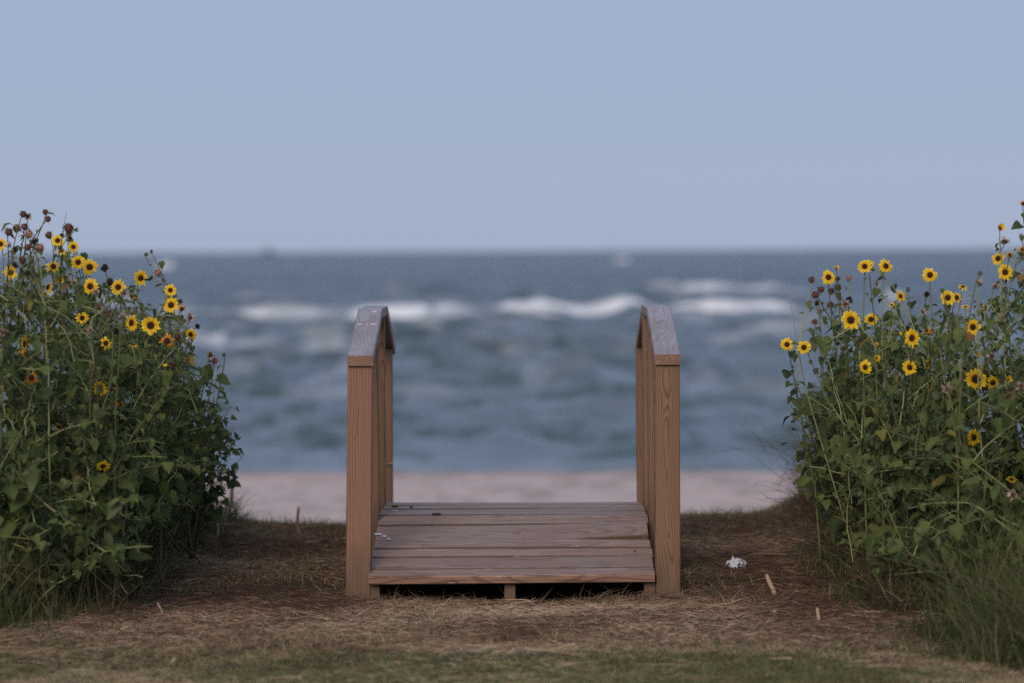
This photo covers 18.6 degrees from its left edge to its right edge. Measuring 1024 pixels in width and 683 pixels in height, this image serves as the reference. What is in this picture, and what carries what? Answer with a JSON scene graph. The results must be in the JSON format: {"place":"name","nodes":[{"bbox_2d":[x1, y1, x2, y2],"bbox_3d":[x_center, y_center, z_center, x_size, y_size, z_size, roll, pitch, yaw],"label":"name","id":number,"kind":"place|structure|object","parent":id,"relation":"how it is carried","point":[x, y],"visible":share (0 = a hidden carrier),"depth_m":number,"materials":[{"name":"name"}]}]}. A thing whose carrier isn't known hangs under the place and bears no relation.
{"place":"outdoors","nodes":[
{"label":"outdoors","id":0,"kind":"place"},
{"bbox_2d":[205,470,804,524],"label":"beach","id":1,"kind":"structure","parent":0,"point":[313,494],"depth_m":34.56,"materials":[{"name":"beige sand"}]},
{"bbox_2d":[0,248,1023,477],"bbox_3d":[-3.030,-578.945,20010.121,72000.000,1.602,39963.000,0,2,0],"label":"sea","id":2,"kind":"structure","parent":0,"point":[514,360],"depth_m":84.53,"materials":[{"name":"liquid"}]},
{"bbox_2d":[258,244,275,254],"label":"fishing boat","id":3,"kind":"object","parent":2,"relation":"on","point":[269,251],"visible":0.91,"depth_m":2597.72,"materials":[{"name":"grey paint"}]},
{"bbox_2d":[0,489,1023,682],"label":"ground","id":4,"kind":"structure","parent":0,"point":[535,591],"depth_m":10.26,"materials":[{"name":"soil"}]},
{"bbox_2d":[59,212,66,477],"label":"grass stalk","id":5,"kind":"object","parent":4,"relation":"on","point":[60,335],"depth_m":11.00,"materials":[{"name":"green plant"}]},
{"bbox_2d":[0,209,146,553],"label":"sunflower plant","id":6,"kind":"object","parent":4,"relation":"on","point":[32,377],"visible":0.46,"depth_m":10.87,"materials":[{"name":"green plant"}]},
{"bbox_2d":[0,237,151,625],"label":"sunflower plant","id":7,"kind":"object","parent":4,"relation":"on","point":[24,498],"visible":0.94,"depth_m":10.08,"materials":[{"name":"green plant"}]},
{"bbox_2d":[8,222,199,528],"bbox_3d":[-1.608,0.185,12.000,0.728,1.289,1.376,-1,2,-11],"label":"sunflower plant","id":8,"kind":"object","parent":4,"relation":"on","point":[69,229],"visible":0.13,"depth_m":11.92,"materials":[{"name":"green plant"}]},
{"bbox_2d":[0,277,217,608],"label":"sunflower plant","id":9,"kind":"object","parent":4,"relation":"on","point":[79,460],"visible":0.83,"depth_m":10.41,"materials":[{"name":"green plant"}]},
{"bbox_2d":[0,234,221,562],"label":"sunflower plant","id":10,"kind":"object","parent":4,"relation":"on","point":[89,266],"visible":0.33,"depth_m":11.11,"materials":[{"name":"green plant"}]},
{"bbox_2d":[0,486,226,625],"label":"dead stems","id":11,"kind":"object","parent":4,"relation":"on","point":[139,578],"visible":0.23,"depth_m":10.47,"materials":[{"name":"plant"}]},
{"bbox_2d":[22,264,235,586],"bbox_3d":[-1.404,0.295,11.316,0.781,1.158,1.565,0,2,0],"label":"sunflower plant","id":12,"kind":"object","parent":4,"relation":"on","point":[177,438],"visible":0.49,"depth_m":11.11,"materials":[{"name":"green plant"}]},
{"bbox_2d":[30,249,233,565],"bbox_3d":[-1.309,0.247,12.058,0.798,1.206,0.988,1,2,32],"label":"sunflower plant","id":13,"kind":"object","parent":4,"relation":"on","point":[206,373],"visible":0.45,"depth_m":11.98,"materials":[{"name":"green plant"}]},
{"bbox_2d":[0,421,270,632],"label":"long grass","id":14,"kind":"structure","parent":4,"relation":"on","point":[10,592],"depth_m":10.37,"materials":[{"name":"green plant"}]},
{"bbox_2d":[85,288,229,534],"bbox_3d":[-1.600,0.289,13.132,0.678,1.040,1.731,-1,2,-12],"label":"sunflower plant","id":15,"kind":"object","parent":4,"relation":"on","point":[188,343],"visible":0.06,"depth_m":13.09,"materials":[{"name":"green plant"}]},
{"bbox_2d":[179,375,243,551],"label":"leafy weed","id":16,"kind":"object","parent":4,"relation":"on","point":[210,496],"visible":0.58,"depth_m":12.41,"materials":[{"name":"green plant"}]},
{"bbox_2d":[229,469,235,516],"bbox_3d":[-1.243,0.679,13.904,0.041,0.253,0.016,0,2,6],"label":"stick","id":17,"kind":"object","parent":4,"relation":"on","point":[231,496],"visible":0.5,"depth_m":13.90,"materials":[{"name":"brown wood"}]},
{"bbox_2d":[296,507,301,536],"bbox_3d":[-0.917,0.785,13.501,0.031,0.143,0.016,0,2,0],"label":"stick","id":18,"kind":"object","parent":4,"relation":"on","point":[297,521],"visible":0.83,"depth_m":13.49,"materials":[{"name":"wood"}]},
{"bbox_2d":[345,304,680,604],"bbox_3d":[0.006,0.430,12.040,1.203,1.132,1.996,0,2,0],"label":"footbridge","id":19,"kind":"object","parent":4,"relation":"on","point":[509,545],"visible":0.98,"depth_m":11.32,"materials":[{"name":"brown wood"}]},
{"bbox_2d":[725,556,746,567],"bbox_3d":[0.861,0.847,12.017,0.079,0.044,0.067,0,2,24],"label":"crumpled tissue","id":20,"kind":"object","parent":4,"relation":"on","point":[735,562],"visible":0.99,"depth_m":12.00,"materials":[{"name":"grey paper"}]},
{"bbox_2d":[765,574,775,594],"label":"plant stalk","id":21,"kind":"object","parent":4,"relation":"on","point":[768,580],"visible":0.92,"depth_m":11.08,"materials":[{"name":"plant"}]},
{"bbox_2d":[751,444,829,518],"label":"grass stalk","id":22,"kind":"object","parent":4,"relation":"on","point":[801,473],"depth_m":11.92,"materials":[{"name":"plant"}]},
{"bbox_2d":[760,492,822,528],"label":"grass stalk","id":23,"kind":"object","parent":4,"relation":"on","point":[796,509],"depth_m":12.22,"materials":[{"name":"plant"}]},
{"bbox_2d":[781,379,856,529],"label":"leafy weed","id":24,"kind":"object","parent":4,"relation":"on","point":[799,468],"visible":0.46,"depth_m":11.87,"materials":[{"name":"green plant"}]},
{"bbox_2d":[789,299,859,569],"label":"grass stalk","id":25,"kind":"object","parent":4,"relation":"on","point":[817,429],"depth_m":11.51,"materials":[{"name":"green plant"}]},
{"bbox_2d":[779,265,941,567],"bbox_3d":[1.341,0.284,11.795,0.617,1.148,1.345,0,2,8],"label":"sunflower plant","id":26,"kind":"object","parent":4,"relation":"on","point":[824,344],"visible":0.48,"depth_m":11.59,"materials":[{"name":"green plant"}]},
{"bbox_2d":[717,411,1004,618],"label":"dead stems","id":27,"kind":"object","parent":4,"relation":"on","point":[823,520],"visible":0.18,"depth_m":11.39,"materials":[{"name":"plant"}]},
{"bbox_2d":[794,309,947,479],"bbox_3d":[1.530,0.310,13.082,0.678,0.905,1.344,0,2,8],"label":"sunflower plant","id":28,"kind":"object","parent":4,"relation":"on","point":[825,380],"visible":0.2,"depth_m":12.93,"materials":[{"name":"green plant"}]},
{"bbox_2d":[799,259,971,594],"bbox_3d":[1.446,0.293,11.037,0.835,1.174,1.700,0,2,0],"label":"sunflower plant","id":29,"kind":"object","parent":4,"relation":"on","point":[859,447],"visible":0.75,"depth_m":10.83,"materials":[{"name":"green plant"}]},
{"bbox_2d":[831,287,1021,511],"bbox_3d":[1.612,0.278,11.986,0.913,0.977,1.760,0,2,0],"label":"sunflower plant","id":30,"kind":"object","parent":4,"relation":"on","point":[923,338],"visible":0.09,"depth_m":11.96,"materials":[{"name":"green plant"}]},
{"bbox_2d":[853,266,1023,580],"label":"sunflower plant","id":31,"kind":"object","parent":4,"relation":"on","point":[973,437],"visible":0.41,"depth_m":10.88,"materials":[{"name":"green plant"}]},
{"bbox_2d":[855,271,1023,601],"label":"sunflower plant","id":32,"kind":"object","parent":4,"relation":"on","point":[936,477],"visible":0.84,"depth_m":10.30,"materials":[{"name":"green plant"}]},
{"bbox_2d":[895,233,1023,592],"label":"sunflower plant","id":33,"kind":"object","parent":4,"relation":"on","point":[1010,421],"visible":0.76,"depth_m":10.01,"materials":[{"name":"green plant"}]},
{"bbox_2d":[898,200,1023,539],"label":"sunflower plant","id":34,"kind":"object","parent":4,"relation":"on","point":[1006,272],"visible":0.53,"depth_m":11.06,"materials":[{"name":"green plant"}]},
{"bbox_2d":[0,612,1023,682],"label":"lawn grass","id":35,"kind":"structure","parent":0,"point":[747,658],"depth_m":9.20,"materials":[{"name":"green plant"}]},
{"bbox_2d":[0,0,1023,252],"label":"sky","id":36,"kind":"structure","parent":0,"point":[162,126],"materials":[{"name":"blue"}]},
{"bbox_2d":[816,608,820,620],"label":"plant stalk","id":37,"kind":"object","parent":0,"point":[818,614],"visible":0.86,"depth_m":10.32,"materials":[{"name":"plant"}]},
{"bbox_2d":[777,448,1023,670],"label":"long grass","id":38,"kind":"structure","parent":0,"point":[996,622],"depth_m":9.68,"materials":[{"name":"green plant"}]}
]}

